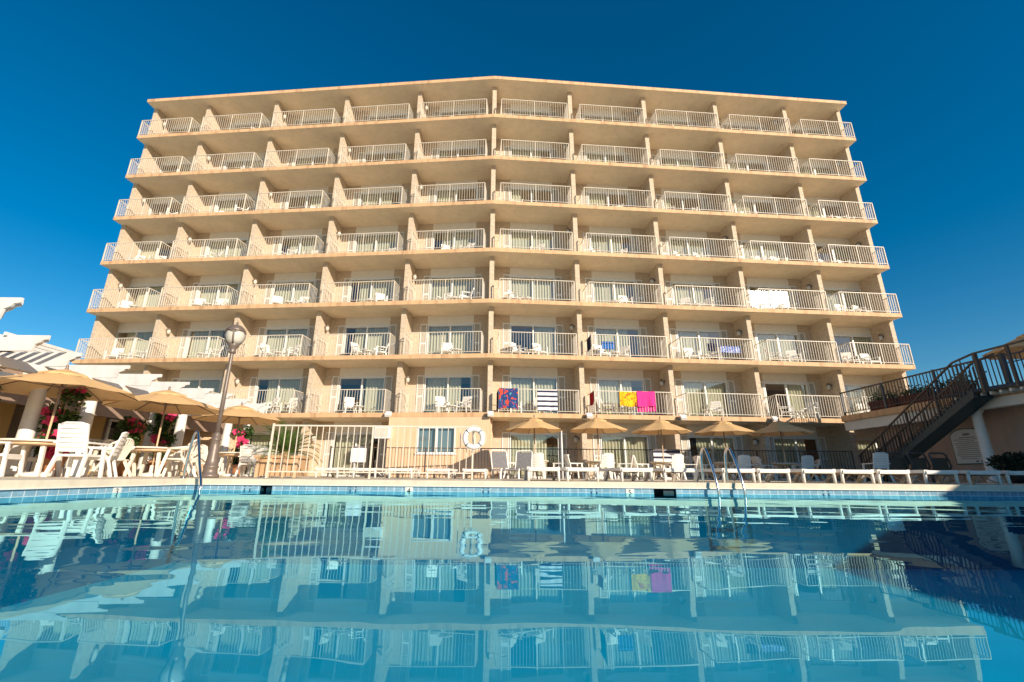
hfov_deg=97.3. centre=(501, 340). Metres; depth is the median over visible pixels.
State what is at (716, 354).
balcony chair
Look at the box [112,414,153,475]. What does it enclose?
hibiscus plant
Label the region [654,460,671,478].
pool chair
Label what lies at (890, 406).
terrace planter
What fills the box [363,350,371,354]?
balcony table
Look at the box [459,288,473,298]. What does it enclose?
balcony chair
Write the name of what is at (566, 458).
pool chair
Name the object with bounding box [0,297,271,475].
pergola
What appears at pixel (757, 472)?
sun lounger
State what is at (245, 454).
pool chair
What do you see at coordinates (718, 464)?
patio table
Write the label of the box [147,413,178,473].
hibiscus plant
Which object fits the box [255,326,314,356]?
sliding door
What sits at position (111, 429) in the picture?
window
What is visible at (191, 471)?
pool chair
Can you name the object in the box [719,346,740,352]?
beach towel
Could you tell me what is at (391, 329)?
sliding door
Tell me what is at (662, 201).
sliding door
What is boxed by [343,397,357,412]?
balcony chair
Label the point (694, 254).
balcony chair
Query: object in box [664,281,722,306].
sliding door
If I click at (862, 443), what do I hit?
sliding door
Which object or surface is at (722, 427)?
patio umbrella
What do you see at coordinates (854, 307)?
balcony chair
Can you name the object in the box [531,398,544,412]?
balcony chair
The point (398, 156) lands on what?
sliding door
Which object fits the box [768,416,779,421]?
flood light
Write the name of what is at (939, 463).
brown chaise
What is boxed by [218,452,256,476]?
patio table
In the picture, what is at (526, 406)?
balcony table
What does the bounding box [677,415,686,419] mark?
flood light
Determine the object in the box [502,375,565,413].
sliding door
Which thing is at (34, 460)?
pool chair
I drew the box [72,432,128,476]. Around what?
pool chair
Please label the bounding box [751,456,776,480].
pool chair
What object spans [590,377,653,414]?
sliding door
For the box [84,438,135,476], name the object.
pool chair
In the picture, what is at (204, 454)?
pool chair
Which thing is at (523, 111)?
sliding door
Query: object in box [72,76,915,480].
hotel building
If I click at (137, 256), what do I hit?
balcony chair
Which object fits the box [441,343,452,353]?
balcony chair
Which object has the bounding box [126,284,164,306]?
sliding door
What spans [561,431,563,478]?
white pole
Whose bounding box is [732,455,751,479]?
pool chair
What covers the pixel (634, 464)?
pool chair
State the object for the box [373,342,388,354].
balcony chair
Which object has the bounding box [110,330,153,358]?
sliding door
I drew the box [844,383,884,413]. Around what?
sliding door
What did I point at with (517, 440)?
sliding door
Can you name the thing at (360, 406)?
balcony table
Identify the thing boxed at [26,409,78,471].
door
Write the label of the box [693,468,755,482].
sun lounger
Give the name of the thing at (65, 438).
pool chair
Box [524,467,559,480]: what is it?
sun lounger
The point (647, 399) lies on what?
beach towel
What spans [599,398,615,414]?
balcony chair
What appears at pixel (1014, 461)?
dark bush
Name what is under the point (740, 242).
sliding door
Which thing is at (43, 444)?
patio table
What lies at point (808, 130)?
sliding door
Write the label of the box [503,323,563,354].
sliding door
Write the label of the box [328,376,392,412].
sliding door
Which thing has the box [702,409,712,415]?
balcony table
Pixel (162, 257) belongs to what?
balcony chair
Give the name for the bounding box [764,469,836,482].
sun lounger
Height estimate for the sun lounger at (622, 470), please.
0.319 m
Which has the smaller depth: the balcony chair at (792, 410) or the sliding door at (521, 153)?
the balcony chair at (792, 410)
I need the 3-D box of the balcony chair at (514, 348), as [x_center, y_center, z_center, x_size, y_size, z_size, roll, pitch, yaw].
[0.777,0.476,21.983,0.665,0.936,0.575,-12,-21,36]
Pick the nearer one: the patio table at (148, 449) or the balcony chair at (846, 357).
the patio table at (148, 449)
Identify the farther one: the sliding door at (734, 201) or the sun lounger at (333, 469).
the sliding door at (734, 201)
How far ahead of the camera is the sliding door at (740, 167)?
27.08 m
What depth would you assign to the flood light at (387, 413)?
20.01 m
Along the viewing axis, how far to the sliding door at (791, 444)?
22.37 m
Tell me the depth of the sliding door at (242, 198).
26.55 m
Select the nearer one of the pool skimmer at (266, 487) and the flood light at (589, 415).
the pool skimmer at (266, 487)
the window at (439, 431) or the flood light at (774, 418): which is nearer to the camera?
the window at (439, 431)
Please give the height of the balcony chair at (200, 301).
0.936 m
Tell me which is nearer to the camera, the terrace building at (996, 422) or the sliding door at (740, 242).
the terrace building at (996, 422)
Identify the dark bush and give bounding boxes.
[985,451,1023,483]
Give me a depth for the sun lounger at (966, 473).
9.46 m
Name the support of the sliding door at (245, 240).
in the hotel building at (416, 174)
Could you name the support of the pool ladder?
attached to the pool deck
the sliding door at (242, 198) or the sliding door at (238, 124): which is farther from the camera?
the sliding door at (238, 124)
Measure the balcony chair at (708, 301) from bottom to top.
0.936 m
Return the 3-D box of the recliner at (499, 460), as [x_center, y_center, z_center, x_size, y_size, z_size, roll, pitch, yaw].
[0.062,3.975,14.624,0.637,0.958,1.579,5,-17,-14]
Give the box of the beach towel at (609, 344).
[601,341,614,349]
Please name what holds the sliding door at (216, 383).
in the hotel building at (416, 174)
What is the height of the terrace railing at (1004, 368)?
1.070 m
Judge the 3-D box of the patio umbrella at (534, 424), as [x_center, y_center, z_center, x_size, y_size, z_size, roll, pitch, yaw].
[1.237,3.989,17.128,2.144,2.370,2.144,10,-19,-30]
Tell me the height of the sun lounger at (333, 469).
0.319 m
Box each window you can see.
[101,419,123,450]
[416,427,455,454]
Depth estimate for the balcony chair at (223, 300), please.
24.11 m
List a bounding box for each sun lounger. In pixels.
[314,467,355,477]
[352,468,388,477]
[388,468,421,477]
[426,468,457,478]
[462,469,487,478]
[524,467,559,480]
[560,467,598,480]
[599,467,652,481]
[643,468,696,481]
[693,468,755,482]
[728,469,790,482]
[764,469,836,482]
[799,469,874,483]
[831,470,911,483]
[874,470,959,483]
[910,470,1002,484]
[943,471,1023,484]
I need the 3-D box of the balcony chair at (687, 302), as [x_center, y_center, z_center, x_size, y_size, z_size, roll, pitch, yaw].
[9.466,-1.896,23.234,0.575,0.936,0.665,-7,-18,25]
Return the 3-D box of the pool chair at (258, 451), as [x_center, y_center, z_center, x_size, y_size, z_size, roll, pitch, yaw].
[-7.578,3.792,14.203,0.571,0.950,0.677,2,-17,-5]
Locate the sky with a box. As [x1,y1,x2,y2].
[0,0,1023,390]
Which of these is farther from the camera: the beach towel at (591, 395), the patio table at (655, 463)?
the beach towel at (591, 395)
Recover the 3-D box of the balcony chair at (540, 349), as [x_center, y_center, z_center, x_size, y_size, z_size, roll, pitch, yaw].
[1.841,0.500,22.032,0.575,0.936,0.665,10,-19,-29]
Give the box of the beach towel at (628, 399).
[619,391,636,406]
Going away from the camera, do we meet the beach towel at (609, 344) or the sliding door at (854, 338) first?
the beach towel at (609, 344)
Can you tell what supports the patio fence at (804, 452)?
on the pool deck
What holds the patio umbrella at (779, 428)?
on the pool deck
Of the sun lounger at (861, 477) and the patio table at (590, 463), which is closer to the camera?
the sun lounger at (861, 477)
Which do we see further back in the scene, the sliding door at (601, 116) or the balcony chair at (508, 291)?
the sliding door at (601, 116)
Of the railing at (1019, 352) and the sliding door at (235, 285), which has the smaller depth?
the railing at (1019, 352)
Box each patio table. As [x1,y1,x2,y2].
[0,438,75,476]
[122,446,180,476]
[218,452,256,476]
[538,460,548,478]
[585,461,611,478]
[649,461,677,479]
[713,462,740,479]
[770,463,800,480]
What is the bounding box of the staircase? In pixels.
[858,339,1023,480]
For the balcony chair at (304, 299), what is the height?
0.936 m
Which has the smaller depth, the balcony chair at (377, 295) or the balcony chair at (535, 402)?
the balcony chair at (535, 402)
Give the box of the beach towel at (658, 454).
[653,449,680,461]
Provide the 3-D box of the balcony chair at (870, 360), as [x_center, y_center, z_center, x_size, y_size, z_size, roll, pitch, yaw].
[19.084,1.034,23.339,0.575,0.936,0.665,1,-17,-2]
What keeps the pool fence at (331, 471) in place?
on the pool deck
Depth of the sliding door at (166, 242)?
26.13 m
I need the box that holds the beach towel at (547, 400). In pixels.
[537,389,557,411]
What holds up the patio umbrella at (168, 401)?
on the pool deck
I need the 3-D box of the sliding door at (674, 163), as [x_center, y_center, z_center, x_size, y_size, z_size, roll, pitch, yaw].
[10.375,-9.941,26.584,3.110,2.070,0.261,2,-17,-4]
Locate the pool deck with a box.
[0,475,1023,484]
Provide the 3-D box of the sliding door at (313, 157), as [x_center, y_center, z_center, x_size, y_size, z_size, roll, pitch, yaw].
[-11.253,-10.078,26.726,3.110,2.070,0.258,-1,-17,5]
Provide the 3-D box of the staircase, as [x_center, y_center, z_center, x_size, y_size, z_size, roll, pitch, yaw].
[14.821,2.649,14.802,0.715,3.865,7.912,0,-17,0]
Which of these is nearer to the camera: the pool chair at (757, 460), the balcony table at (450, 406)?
the pool chair at (757, 460)
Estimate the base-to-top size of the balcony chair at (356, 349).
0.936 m
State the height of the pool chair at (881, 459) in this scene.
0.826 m
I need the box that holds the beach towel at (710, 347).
[707,343,716,351]
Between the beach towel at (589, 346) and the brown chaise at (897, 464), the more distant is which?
the beach towel at (589, 346)
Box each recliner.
[490,449,519,478]
[507,450,532,478]
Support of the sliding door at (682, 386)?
in the hotel building at (416, 174)
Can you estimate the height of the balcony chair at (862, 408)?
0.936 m
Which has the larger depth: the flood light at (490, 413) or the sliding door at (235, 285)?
the sliding door at (235, 285)
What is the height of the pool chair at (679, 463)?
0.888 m
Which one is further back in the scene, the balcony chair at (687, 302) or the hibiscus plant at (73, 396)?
the balcony chair at (687, 302)
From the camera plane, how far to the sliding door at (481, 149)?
26.16 m
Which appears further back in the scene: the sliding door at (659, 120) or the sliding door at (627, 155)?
the sliding door at (659, 120)
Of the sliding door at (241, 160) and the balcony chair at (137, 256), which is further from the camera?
the sliding door at (241, 160)
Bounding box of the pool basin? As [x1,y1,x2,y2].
[0,485,1023,681]
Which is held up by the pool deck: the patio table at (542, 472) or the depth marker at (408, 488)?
the patio table at (542, 472)
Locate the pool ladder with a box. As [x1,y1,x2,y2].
[700,447,745,494]
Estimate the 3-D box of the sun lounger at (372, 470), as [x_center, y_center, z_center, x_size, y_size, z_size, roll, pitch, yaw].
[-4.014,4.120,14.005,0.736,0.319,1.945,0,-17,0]
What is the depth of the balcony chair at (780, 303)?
23.69 m
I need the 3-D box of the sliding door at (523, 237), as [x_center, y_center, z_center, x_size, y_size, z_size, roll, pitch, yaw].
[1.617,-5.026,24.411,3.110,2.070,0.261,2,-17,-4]
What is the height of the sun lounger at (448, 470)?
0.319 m
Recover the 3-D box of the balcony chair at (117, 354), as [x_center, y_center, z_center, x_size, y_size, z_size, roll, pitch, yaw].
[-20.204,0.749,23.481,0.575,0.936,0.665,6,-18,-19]
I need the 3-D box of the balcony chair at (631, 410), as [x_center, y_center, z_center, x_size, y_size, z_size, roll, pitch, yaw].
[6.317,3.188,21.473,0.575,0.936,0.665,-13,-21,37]
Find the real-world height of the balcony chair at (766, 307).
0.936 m
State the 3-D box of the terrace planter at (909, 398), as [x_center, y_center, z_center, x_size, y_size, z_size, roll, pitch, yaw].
[15.992,2.007,17.266,0.867,0.882,1.460,0,-17,0]
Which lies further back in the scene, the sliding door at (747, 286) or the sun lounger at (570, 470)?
the sliding door at (747, 286)
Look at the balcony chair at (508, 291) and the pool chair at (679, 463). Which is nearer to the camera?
the pool chair at (679, 463)
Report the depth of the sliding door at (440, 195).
25.40 m
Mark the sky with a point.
(932, 91)
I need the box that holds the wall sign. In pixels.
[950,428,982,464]
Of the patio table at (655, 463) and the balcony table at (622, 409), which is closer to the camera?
the patio table at (655, 463)
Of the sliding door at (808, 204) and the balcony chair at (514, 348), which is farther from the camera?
the sliding door at (808, 204)
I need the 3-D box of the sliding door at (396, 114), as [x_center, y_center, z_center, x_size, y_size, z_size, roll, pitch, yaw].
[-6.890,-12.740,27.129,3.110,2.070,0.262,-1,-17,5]
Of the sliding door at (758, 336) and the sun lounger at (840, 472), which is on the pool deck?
the sun lounger at (840, 472)
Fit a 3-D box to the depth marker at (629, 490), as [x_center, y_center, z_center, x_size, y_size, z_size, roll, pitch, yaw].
[2.397,2.839,8.438,0.150,0.143,0.008,0,-17,0]
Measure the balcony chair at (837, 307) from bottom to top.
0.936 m
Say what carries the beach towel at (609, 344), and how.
on the balcony chair at (598, 350)
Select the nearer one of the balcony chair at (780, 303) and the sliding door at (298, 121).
the balcony chair at (780, 303)
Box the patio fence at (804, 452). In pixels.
[327,446,857,479]
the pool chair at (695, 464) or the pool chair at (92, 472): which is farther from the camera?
the pool chair at (695, 464)
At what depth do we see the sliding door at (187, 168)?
27.66 m
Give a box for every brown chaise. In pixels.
[850,452,908,481]
[884,452,930,481]
[891,452,952,482]
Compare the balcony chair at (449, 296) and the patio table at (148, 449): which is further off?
the balcony chair at (449, 296)
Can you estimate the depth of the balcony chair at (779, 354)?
22.61 m
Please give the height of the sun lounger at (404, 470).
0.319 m
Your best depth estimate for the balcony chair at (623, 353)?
22.48 m
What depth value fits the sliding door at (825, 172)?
27.43 m
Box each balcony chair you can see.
[104,348,123,358]
[117,300,132,307]
[127,255,145,259]
[127,348,146,358]
[149,255,166,258]
[190,298,205,305]
[204,252,222,257]
[205,345,224,356]
[212,298,228,304]
[259,343,275,356]
[261,397,279,412]
[271,296,283,303]
[279,398,298,412]
[281,249,297,254]
[281,344,300,355]
[293,297,308,302]
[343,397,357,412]
[350,342,366,354]
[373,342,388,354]
[375,293,387,300]
[434,396,449,411]
[436,292,451,299]
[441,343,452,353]
[456,396,470,411]
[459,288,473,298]
[460,243,474,248]
[507,289,522,299]
[507,401,521,412]
[511,342,526,353]
[530,243,543,249]
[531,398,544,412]
[532,343,547,354]
[590,247,604,252]
[595,345,610,356]
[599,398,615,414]
[614,345,629,356]
[618,295,632,303]
[626,406,641,414]
[679,297,690,305]
[683,348,699,358]
[692,252,708,256]
[700,297,714,306]
[708,347,723,359]
[710,401,723,416]
[757,302,774,308]
[764,348,781,360]
[776,301,795,309]
[777,402,794,417]
[785,350,802,361]
[801,402,819,417]
[834,304,854,311]
[841,352,860,363]
[852,305,872,311]
[855,404,868,412]
[860,354,881,363]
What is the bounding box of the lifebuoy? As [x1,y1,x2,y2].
[461,425,485,451]
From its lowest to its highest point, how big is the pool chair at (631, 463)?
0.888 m
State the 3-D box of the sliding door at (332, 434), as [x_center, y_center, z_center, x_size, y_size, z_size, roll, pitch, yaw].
[-7.041,5.441,21.704,3.110,2.070,0.261,-1,-17,5]
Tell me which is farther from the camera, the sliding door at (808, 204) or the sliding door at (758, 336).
the sliding door at (808, 204)
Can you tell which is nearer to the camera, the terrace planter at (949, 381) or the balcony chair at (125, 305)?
the terrace planter at (949, 381)
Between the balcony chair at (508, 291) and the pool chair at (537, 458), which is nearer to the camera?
the pool chair at (537, 458)
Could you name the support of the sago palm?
in the wooden planter at (260, 466)
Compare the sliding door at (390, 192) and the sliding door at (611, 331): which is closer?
the sliding door at (611, 331)
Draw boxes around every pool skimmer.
[260,485,271,489]
[654,489,675,493]
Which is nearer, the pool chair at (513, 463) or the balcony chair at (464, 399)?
the pool chair at (513, 463)
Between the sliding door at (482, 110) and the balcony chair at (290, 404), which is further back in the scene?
the sliding door at (482, 110)
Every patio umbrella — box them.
[0,365,137,476]
[101,386,218,476]
[190,402,282,476]
[505,415,563,478]
[568,415,627,478]
[630,416,691,479]
[694,418,754,479]
[749,418,815,480]
[982,334,1023,359]
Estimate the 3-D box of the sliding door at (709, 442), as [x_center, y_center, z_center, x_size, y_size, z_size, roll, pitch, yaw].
[10.245,5.653,21.931,3.110,2.070,0.261,2,-17,-4]
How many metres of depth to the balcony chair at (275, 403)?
22.13 m
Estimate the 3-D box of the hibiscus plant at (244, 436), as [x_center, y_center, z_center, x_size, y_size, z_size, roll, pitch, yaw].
[-10.136,4.192,17.479,0.967,2.000,0.947,14,-22,-39]
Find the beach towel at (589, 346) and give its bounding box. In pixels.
[587,336,591,351]
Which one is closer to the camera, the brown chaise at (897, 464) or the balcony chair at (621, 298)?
the brown chaise at (897, 464)
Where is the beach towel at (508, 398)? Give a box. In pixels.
[499,388,517,408]
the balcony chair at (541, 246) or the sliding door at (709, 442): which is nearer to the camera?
the sliding door at (709, 442)
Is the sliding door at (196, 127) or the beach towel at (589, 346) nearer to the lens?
the beach towel at (589, 346)
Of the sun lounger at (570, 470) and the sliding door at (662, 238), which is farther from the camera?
the sliding door at (662, 238)
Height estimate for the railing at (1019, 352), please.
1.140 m
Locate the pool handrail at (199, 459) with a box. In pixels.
[174,431,202,552]
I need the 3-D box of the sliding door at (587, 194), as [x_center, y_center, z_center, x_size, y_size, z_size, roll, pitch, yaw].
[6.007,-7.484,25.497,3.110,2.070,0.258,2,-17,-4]
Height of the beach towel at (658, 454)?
0.600 m
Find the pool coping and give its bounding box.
[0,478,1023,491]
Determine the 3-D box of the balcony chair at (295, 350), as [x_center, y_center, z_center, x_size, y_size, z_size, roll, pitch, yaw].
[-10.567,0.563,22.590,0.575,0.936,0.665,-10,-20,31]
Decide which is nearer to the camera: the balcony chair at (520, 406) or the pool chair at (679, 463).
the pool chair at (679, 463)
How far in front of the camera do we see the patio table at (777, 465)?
17.24 m
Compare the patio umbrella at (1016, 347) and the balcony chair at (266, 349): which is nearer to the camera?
the patio umbrella at (1016, 347)
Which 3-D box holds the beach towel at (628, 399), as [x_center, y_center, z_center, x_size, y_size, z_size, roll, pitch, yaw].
[5.756,2.642,20.611,0.780,0.739,0.157,2,-17,-4]
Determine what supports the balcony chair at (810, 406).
on the hotel building at (416, 174)
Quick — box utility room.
[385,417,492,477]
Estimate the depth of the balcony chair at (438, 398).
21.42 m
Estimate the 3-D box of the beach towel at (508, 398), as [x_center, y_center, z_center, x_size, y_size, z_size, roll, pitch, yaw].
[0.288,2.579,20.186,0.866,0.948,0.152,2,-17,-4]
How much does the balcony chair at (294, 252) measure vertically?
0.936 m
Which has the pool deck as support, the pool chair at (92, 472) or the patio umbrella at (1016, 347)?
the pool chair at (92, 472)
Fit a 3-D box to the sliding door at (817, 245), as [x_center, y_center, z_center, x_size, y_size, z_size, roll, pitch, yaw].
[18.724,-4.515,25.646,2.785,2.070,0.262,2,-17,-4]
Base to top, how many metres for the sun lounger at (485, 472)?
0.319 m
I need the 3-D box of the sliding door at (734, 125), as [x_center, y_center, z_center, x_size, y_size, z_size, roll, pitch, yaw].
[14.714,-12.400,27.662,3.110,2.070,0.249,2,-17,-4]
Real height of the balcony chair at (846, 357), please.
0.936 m
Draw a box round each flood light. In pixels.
[384,411,391,416]
[485,411,493,416]
[584,413,592,418]
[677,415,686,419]
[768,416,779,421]
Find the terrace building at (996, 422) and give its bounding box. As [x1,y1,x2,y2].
[841,380,1023,482]
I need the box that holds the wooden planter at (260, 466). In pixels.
[253,455,311,477]
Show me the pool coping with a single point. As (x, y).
(24, 484)
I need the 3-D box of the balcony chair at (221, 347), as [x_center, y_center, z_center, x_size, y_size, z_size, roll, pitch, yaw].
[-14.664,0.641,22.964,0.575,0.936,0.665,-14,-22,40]
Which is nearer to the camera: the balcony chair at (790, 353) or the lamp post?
the lamp post
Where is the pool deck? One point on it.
(445, 478)
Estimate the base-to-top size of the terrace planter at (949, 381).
0.802 m
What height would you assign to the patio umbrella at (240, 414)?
2.370 m
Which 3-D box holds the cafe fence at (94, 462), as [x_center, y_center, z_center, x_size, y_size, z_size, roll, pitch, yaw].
[-10.976,3.138,12.185,0.064,0.980,1.660,0,-17,0]
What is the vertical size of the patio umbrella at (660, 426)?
2.370 m
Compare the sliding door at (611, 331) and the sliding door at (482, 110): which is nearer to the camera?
the sliding door at (611, 331)
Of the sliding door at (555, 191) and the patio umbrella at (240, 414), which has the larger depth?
the sliding door at (555, 191)
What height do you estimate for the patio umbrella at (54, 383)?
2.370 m
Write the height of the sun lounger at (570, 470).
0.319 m
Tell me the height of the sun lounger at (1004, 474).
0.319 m
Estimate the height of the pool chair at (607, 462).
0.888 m
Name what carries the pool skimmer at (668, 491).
attached to the pool basin
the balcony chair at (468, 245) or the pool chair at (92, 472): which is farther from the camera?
the balcony chair at (468, 245)
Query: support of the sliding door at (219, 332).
in the hotel building at (416, 174)
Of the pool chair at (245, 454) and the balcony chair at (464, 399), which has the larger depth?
the balcony chair at (464, 399)
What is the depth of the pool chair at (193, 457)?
12.99 m
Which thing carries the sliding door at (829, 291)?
in the hotel building at (416, 174)
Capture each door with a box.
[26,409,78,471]
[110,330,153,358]
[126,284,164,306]
[138,241,174,259]
[148,200,184,214]
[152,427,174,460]
[160,162,193,171]
[170,125,202,131]
[172,377,223,393]
[177,328,228,357]
[188,281,241,305]
[199,238,249,257]
[209,197,257,211]
[219,158,264,169]
[227,121,271,129]
[238,432,300,475]
[247,377,307,412]
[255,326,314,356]
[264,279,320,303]
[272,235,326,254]
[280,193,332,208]
[287,154,337,165]
[294,117,342,125]
[321,432,387,476]
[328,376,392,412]
[335,324,396,355]
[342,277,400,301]
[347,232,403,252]
[353,190,406,205]
[358,150,410,162]
[363,112,413,121]
[415,375,479,411]
[419,323,480,353]
[422,274,481,299]
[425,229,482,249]
[428,186,483,202]
[431,146,484,158]
[434,108,485,116]
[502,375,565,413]
[502,432,566,477]
[503,230,560,250]
[503,274,561,300]
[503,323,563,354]
[504,108,555,117]
[504,146,557,158]
[504,186,558,202]
[577,113,627,122]
[579,150,631,163]
[581,190,635,206]
[583,233,639,253]
[585,278,643,303]
[587,326,648,357]
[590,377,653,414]
[593,434,658,478]
[647,118,697,126]
[651,155,703,167]
[655,194,709,210]
[660,236,715,256]
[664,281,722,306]
[669,328,730,359]
[674,379,738,416]
[680,435,744,479]
[719,122,765,131]
[725,159,772,171]
[731,198,781,214]
[738,240,789,260]
[745,284,799,309]
[752,331,809,361]
[760,381,820,417]
[769,436,830,479]
[791,127,823,135]
[798,164,833,175]
[807,203,843,217]
[815,244,853,263]
[823,287,863,310]
[833,334,877,363]
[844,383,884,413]
[855,438,880,469]
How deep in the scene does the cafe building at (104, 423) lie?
14.63 m
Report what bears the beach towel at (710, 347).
on the balcony chair at (716, 354)
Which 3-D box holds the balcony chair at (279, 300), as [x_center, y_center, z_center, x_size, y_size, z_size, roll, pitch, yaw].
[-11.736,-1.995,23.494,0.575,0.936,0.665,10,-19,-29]
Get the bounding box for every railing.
[839,353,1011,415]
[997,348,1023,382]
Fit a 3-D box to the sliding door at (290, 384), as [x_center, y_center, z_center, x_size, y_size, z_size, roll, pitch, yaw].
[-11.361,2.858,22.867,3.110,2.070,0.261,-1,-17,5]
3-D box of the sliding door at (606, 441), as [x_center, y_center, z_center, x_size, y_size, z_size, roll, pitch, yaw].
[5.899,5.523,21.617,3.110,2.070,0.260,2,-17,-4]
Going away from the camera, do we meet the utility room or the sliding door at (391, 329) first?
the utility room
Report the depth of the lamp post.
10.46 m
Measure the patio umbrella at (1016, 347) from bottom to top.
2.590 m
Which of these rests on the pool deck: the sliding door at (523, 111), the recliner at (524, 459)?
the recliner at (524, 459)
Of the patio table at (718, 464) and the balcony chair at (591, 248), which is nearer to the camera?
the patio table at (718, 464)
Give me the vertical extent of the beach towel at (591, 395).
0.620 m
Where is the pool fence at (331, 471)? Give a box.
[265,423,473,479]
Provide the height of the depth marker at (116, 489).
0.143 m
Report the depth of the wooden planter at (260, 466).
12.08 m
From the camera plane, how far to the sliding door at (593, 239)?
24.89 m
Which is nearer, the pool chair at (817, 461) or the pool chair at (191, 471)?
the pool chair at (191, 471)
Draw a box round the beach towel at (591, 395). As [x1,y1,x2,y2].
[589,392,595,405]
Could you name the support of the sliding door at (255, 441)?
in the hotel building at (416, 174)
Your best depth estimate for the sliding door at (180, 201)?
26.86 m
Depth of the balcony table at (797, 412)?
21.84 m
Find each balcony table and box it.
[353,405,363,412]
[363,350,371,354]
[447,405,455,411]
[522,405,529,412]
[616,407,626,414]
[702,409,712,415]
[794,411,803,417]
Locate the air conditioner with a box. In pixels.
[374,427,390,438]
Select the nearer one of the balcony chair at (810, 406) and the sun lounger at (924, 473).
the sun lounger at (924, 473)
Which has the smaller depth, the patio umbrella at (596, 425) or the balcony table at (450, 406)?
the patio umbrella at (596, 425)
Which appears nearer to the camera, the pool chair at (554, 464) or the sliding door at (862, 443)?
the pool chair at (554, 464)
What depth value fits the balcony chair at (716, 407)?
22.10 m
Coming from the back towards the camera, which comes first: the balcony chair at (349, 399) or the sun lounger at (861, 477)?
the balcony chair at (349, 399)
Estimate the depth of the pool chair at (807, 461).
16.22 m
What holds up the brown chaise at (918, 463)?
on the pool deck
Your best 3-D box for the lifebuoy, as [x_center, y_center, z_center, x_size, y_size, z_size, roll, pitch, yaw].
[-0.659,2.278,10.485,0.588,0.629,0.121,0,-17,0]
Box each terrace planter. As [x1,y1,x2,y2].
[864,386,900,410]
[898,381,937,405]
[937,374,976,396]
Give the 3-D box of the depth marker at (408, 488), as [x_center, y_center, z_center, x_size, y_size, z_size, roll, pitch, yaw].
[-1.743,2.804,8.438,0.150,0.143,0.008,0,-17,0]
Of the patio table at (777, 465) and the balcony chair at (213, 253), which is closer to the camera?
the patio table at (777, 465)
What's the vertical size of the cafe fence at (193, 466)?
0.980 m
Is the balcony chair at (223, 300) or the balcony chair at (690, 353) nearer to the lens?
the balcony chair at (690, 353)
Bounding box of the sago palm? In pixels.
[246,418,326,464]
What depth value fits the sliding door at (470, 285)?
23.83 m
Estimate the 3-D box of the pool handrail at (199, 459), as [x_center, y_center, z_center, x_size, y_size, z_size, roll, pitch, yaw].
[-5.767,2.705,8.334,0.263,2.097,1.120,15,-22,-39]
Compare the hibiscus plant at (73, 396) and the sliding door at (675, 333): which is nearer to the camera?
the hibiscus plant at (73, 396)
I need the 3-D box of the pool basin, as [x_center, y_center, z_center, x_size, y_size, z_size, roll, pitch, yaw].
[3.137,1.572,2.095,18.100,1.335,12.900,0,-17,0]
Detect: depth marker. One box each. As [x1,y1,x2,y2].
[112,487,121,492]
[405,487,412,490]
[626,489,633,492]
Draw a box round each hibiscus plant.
[32,387,91,475]
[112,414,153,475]
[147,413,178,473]
[228,425,254,475]
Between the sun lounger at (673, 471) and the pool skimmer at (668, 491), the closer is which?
the pool skimmer at (668, 491)
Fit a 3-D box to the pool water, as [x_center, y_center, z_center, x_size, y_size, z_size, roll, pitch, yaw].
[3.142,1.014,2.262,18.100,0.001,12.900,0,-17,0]
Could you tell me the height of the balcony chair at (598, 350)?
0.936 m
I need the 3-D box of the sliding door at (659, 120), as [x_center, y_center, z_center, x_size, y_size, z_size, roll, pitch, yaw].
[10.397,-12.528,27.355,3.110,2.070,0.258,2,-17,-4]
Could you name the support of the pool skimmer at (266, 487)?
attached to the pool basin
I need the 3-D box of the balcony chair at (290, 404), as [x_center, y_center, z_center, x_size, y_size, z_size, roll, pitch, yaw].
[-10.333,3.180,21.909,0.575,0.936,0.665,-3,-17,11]
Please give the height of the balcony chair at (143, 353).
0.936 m
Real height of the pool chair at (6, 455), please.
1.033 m
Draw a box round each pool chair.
[0,441,26,476]
[23,447,62,475]
[42,421,108,477]
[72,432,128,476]
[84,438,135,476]
[87,439,135,476]
[155,437,201,476]
[164,445,203,476]
[194,444,223,473]
[234,444,261,476]
[246,446,272,476]
[501,462,517,477]
[532,453,545,478]
[553,454,568,473]
[564,454,584,478]
[598,453,615,479]
[618,455,633,478]
[629,455,649,479]
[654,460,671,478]
[665,454,686,479]
[682,456,700,479]
[693,456,713,479]
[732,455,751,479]
[745,459,764,479]
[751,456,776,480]
[771,461,792,479]
[792,455,818,480]
[808,459,825,480]
[861,452,894,482]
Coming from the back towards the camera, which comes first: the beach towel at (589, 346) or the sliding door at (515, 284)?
the sliding door at (515, 284)
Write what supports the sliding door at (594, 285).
in the hotel building at (416, 174)
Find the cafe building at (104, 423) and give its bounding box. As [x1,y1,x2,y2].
[0,367,224,474]
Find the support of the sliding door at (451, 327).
in the hotel building at (416, 174)
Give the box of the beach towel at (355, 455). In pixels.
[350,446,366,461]
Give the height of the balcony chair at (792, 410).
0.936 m
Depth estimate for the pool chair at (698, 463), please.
17.20 m
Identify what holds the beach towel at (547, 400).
hanging from the hotel building at (416, 174)
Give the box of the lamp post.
[202,322,246,477]
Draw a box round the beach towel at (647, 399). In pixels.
[636,391,655,411]
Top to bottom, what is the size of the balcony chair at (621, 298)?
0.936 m

